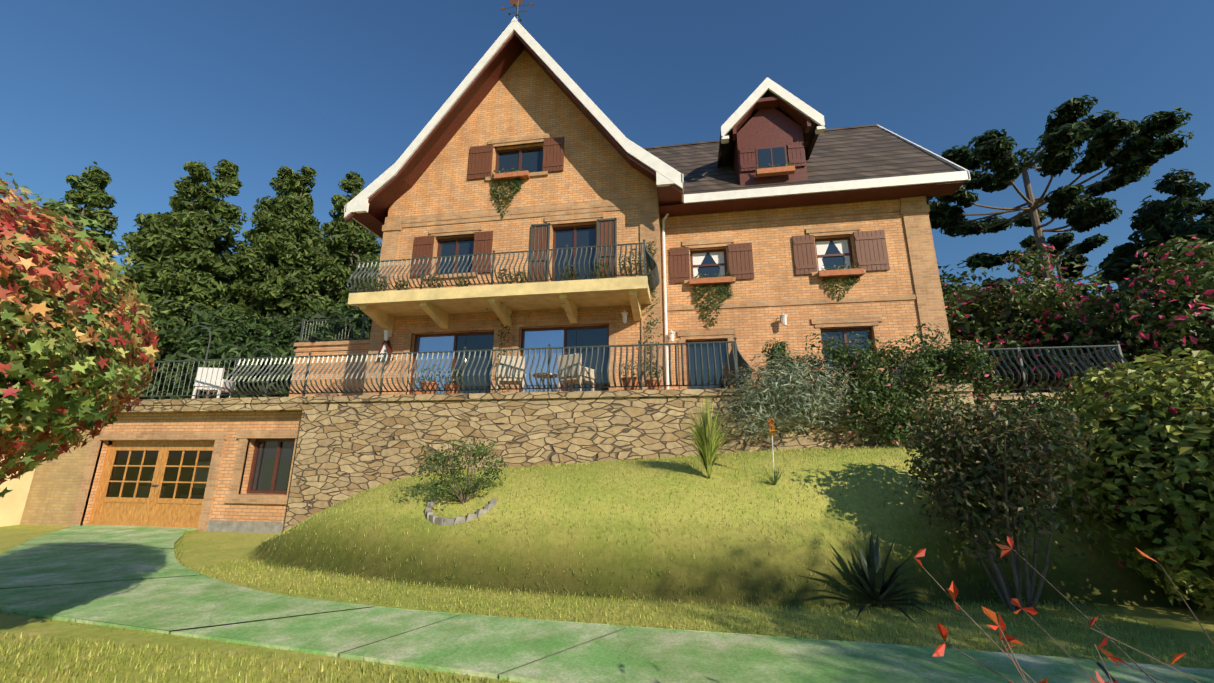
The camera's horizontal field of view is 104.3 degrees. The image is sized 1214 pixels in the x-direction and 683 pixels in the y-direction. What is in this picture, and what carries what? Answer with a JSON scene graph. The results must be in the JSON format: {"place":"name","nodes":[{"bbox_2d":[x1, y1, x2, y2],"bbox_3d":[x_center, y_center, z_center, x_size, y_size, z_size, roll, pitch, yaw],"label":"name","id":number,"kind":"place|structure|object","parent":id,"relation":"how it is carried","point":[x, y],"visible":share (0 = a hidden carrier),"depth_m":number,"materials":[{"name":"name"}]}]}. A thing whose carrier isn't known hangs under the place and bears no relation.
{"place":"outdoors","nodes":[
{"label":"outdoors","id":0,"kind":"place"},
{"bbox_2d":[0,445,1213,682],"bbox_3d":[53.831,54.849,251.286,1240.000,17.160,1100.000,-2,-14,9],"label":"lawn","id":1,"kind":"structure","parent":0,"point":[1094,577],"depth_m":6.20,"materials":[{"name":"green plant"}]},
{"bbox_2d":[0,453,35,526],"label":"boundary wall","id":2,"kind":"structure","parent":1,"relation":"on","point":[12,504],"depth_m":11.98,"materials":[{"name":"white paint"}]},
{"bbox_2d":[0,172,160,496],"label":"liquidambar tree","id":3,"kind":"object","parent":1,"relation":"on","point":[54,359],"visible":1,"depth_m":3.52,"materials":[{"name":"red plant"}]},
{"bbox_2d":[70,525,196,530],"bbox_3d":[-11.608,4.625,11.626,3.400,0.134,0.410,-2,-14,9],"label":"threshold","id":4,"kind":"object","parent":1,"relation":"on","point":[187,529],"visible":0.14,"depth_m":11.48,"materials":[{"name":"green paint"}]},
{"bbox_2d":[20,411,301,533],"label":"garage walls","id":5,"kind":"structure","parent":1,"relation":"on","point":[63,489],"depth_m":11.87,"materials":[{"name":"brick"}]},
{"bbox_2d":[88,439,294,528],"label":"garage door","id":6,"kind":"structure","parent":5,"relation":"in","point":[157,503],"depth_m":11.84,"materials":[{"name":"wood"}]},
{"bbox_2d":[25,159,381,399],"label":"trees","id":7,"kind":"object","parent":1,"relation":"on","point":[187,255],"visible":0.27,"depth_m":27.03,"materials":[{"name":"green plant"}]},
{"bbox_2d":[101,265,378,399],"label":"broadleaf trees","id":8,"kind":"object","parent":1,"relation":"on","point":[231,340],"visible":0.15,"depth_m":21.16,"materials":[{"name":"green plant"}]},
{"bbox_2d":[410,435,508,503],"bbox_3d":[-2.343,2.080,7.691,1.540,1.119,1.449,-2,-14,9],"label":"shrub on bank with stone ring","id":9,"kind":"object","parent":1,"relation":"on","point":[462,497],"visible":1,"depth_m":7.48,"materials":[{"name":"green plant"}]},
{"bbox_2d":[425,498,498,525],"bbox_3d":[-2.305,2.608,7.260,1.120,0.368,0.530,-2,-14,9],"label":"stone ring around shrub","id":10,"kind":"object","parent":1,"relation":"on","point":[432,518],"visible":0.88,"depth_m":7.08,"materials":[{"name":"stone"}]},
{"bbox_2d":[0,526,1213,682],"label":"driveway","id":11,"kind":"structure","parent":1,"relation":"on","point":[131,578],"depth_m":4.57,"materials":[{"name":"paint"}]},
{"bbox_2d":[99,384,1133,530],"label":"terrace retaining wall","id":12,"kind":"structure","parent":1,"relation":"on","point":[347,446],"depth_m":10.22,"materials":[{"name":"beige stone"}]},
{"bbox_2d":[192,367,235,398],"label":"white terrace chairs","id":13,"kind":"object","parent":12,"relation":"on","point":[213,380],"visible":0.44,"depth_m":12.74,"materials":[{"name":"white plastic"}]},
{"bbox_2d":[186,325,271,398],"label":"lamp posts","id":14,"kind":"object","parent":12,"relation":"on","point":[207,328],"visible":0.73,"depth_m":16.02,"materials":[{"name":"grey metal"}]},
{"bbox_2d":[289,340,369,396],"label":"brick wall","id":15,"kind":"structure","parent":12,"relation":"on","point":[336,347],"depth_m":17.69,"materials":[{"name":"brick"}]},
{"bbox_2d":[299,315,371,341],"bbox_3d":[-9.248,-0.516,17.919,5.370,1.015,0.061,-2,-14,9],"label":"stair railing","id":16,"kind":"object","parent":15,"relation":"on","point":[362,329],"visible":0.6,"depth_m":18.10,"materials":[{"name":"black metal"}]},
{"bbox_2d":[412,377,661,393],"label":"flower pots","id":17,"kind":"object","parent":12,"relation":"on","point":[648,381],"visible":0.5,"depth_m":10.98,"materials":[{"name":"ceramic"}]},
{"bbox_2d":[533,373,556,391],"bbox_3d":[-1.493,1.078,11.338,0.600,0.563,0.585,-2,-14,9],"label":"patio table","id":18,"kind":"object","parent":12,"relation":"on","point":[544,375],"visible":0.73,"depth_m":11.28,"materials":[{"name":"wicker"}]},
{"bbox_2d":[496,353,594,392],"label":"patio chairs","id":19,"kind":"object","parent":12,"relation":"on","point":[561,371],"visible":0.5,"depth_m":11.04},
{"bbox_2d":[129,337,1139,398],"bbox_3d":[-1.219,0.785,11.310,27.130,1.115,5.084,1,-14,-4],"label":"terrace railing","id":20,"kind":"object","parent":12,"relation":"on","point":[735,359],"visible":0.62,"depth_m":10.51,"materials":[{"name":"black metal"}]},
{"bbox_2d":[363,50,954,394],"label":"house walls","id":21,"kind":"structure","parent":12,"relation":"on","point":[526,102],"depth_m":13.81,"materials":[{"name":"brick"}]},
{"bbox_2d":[348,276,650,331],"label":"balcony","id":22,"kind":"structure","parent":21,"relation":"attached to","point":[383,309],"depth_m":12.72,"materials":[{"name":"beige concrete"}]},
{"bbox_2d":[347,239,659,292],"bbox_3d":[-2.974,-1.844,13.105,8.764,1.065,1.642,-2,-14,9],"label":"balcony railing","id":23,"kind":"object","parent":22,"relation":"on","point":[652,265],"visible":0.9,"depth_m":12.47,"materials":[{"name":"black metal"}]},
{"bbox_2d":[377,213,787,388],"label":"house lamps pipes","id":24,"kind":"object","parent":21,"relation":"attached to","point":[386,344],"visible":0.96,"depth_m":13.78,"materials":[{"name":"white metal"}]},
{"bbox_2d":[358,162,861,392],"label":"window box plants","id":25,"kind":"object","parent":21,"relation":"attached to","point":[727,287],"visible":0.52,"depth_m":13.12,"materials":[{"name":"green plant"}]},
{"bbox_2d":[409,137,889,393],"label":"windows and doors","id":26,"kind":"structure","parent":21,"relation":"in","point":[871,251],"depth_m":13.81,"materials":[{"name":"brown wood"}]},
{"bbox_2d":[344,17,970,238],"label":"house roof","id":27,"kind":"structure","parent":21,"relation":"on","point":[866,163],"depth_m":14.40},
{"bbox_2d":[501,0,533,20],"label":"weather vane","id":28,"kind":"object","parent":27,"relation":"on","point":[516,3],"visible":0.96,"depth_m":15.44,"materials":[{"name":"red metal"}]},
{"bbox_2d":[717,77,824,185],"bbox_3d":[5.132,-5.905,15.597,2.900,3.362,3.689,-2,-14,9],"label":"dormer","id":29,"kind":"object","parent":27,"relation":"on","point":[768,122],"visible":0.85,"depth_m":14.12,"materials":[{"name":"brown wood"}]},
{"bbox_2d":[494,165,863,285],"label":"window boxes","id":30,"kind":"object","parent":21,"relation":"attached to","point":[774,171],"visible":0.88,"depth_m":13.59,"materials":[{"name":"brown wood"}]},
{"bbox_2d":[674,391,737,477],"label":"ornamental grass","id":31,"kind":"object","parent":1,"relation":"on","point":[707,438],"depth_m":7.54,"materials":[{"name":"green plant"}]},
{"bbox_2d":[761,418,783,484],"bbox_3d":[2.493,1.673,7.199,0.449,0.997,0.463,-2,-14,9],"label":"red hot poker","id":32,"kind":"object","parent":1,"relation":"on","point":[777,473],"visible":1,"depth_m":7.20,"materials":[{"name":"green plant"}]},
{"bbox_2d":[720,323,1015,447],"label":"terrace shrubs","id":33,"kind":"object","parent":1,"relation":"on","point":[783,370],"visible":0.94,"depth_m":9.03,"materials":[{"name":"green plant"}]},
{"bbox_2d":[831,530,969,625],"bbox_3d":[3.362,2.815,5.887,1.459,0.892,1.659,-2,-14,9],"label":"agave plant","id":34,"kind":"object","parent":1,"relation":"on","point":[872,586],"visible":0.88,"depth_m":5.65,"materials":[{"name":"green plant"}]},
{"bbox_2d":[903,394,1094,613],"bbox_3d":[4.682,1.898,5.686,1.875,2.584,2.007,-2,-14,9],"label":"large shrub","id":35,"kind":"object","parent":1,"relation":"on","point":[1002,487],"visible":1,"depth_m":5.55,"materials":[{"name":"green plant"}]},
{"bbox_2d":[926,94,1193,305],"bbox_3d":[21.023,-3.070,22.779,10.451,14.926,10.232,-2,-14,9],"label":"araucaria tree","id":36,"kind":"object","parent":1,"relation":"on","point":[1134,156],"visible":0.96,"depth_m":21.61,"materials":[{"name":"green plant"}]},
{"bbox_2d":[983,232,1140,310],"bbox_3d":[27.134,-1.178,27.495,7.676,10.448,7.482,-2,-14,9],"label":"araucaria tree","id":37,"kind":"object","parent":1,"relation":"on","point":[1060,242],"visible":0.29,"depth_m":27.28,"materials":[{"name":"green plant"}]},
{"bbox_2d":[914,536,1213,682],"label":"red-leaved branches","id":38,"kind":"object","parent":1,"relation":"on","point":[941,628],"visible":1,"depth_m":1.84,"materials":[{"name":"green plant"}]},
{"bbox_2d":[938,168,1213,379],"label":"trees","id":39,"kind":"object","parent":1,"relation":"on","point":[1152,221],"visible":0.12,"depth_m":18.62,"materials":[{"name":"green plant"}]},
{"bbox_2d":[941,233,1213,392],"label":"bougainvillea shrubs","id":40,"kind":"object","parent":1,"relation":"on","point":[1182,318],"visible":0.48,"depth_m":12.13,"materials":[{"name":"green plant"}]},
{"bbox_2d":[983,364,1213,441],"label":"shrubs","id":41,"kind":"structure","parent":1,"relation":"on","point":[1042,399],"depth_m":8.77,"materials":[{"name":"green plant"}]},
{"bbox_2d":[1015,347,1213,616],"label":"yellow green shrub","id":42,"kind":"object","parent":1,"relation":"on","point":[1152,456],"visible":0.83,"depth_m":5.50,"materials":[{"name":"green plant"}]},
{"bbox_2d":[0,0,1213,349],"label":"sky","id":43,"kind":"structure","parent":0,"point":[141,90],"materials":[{"name":"blue"}]}
]}

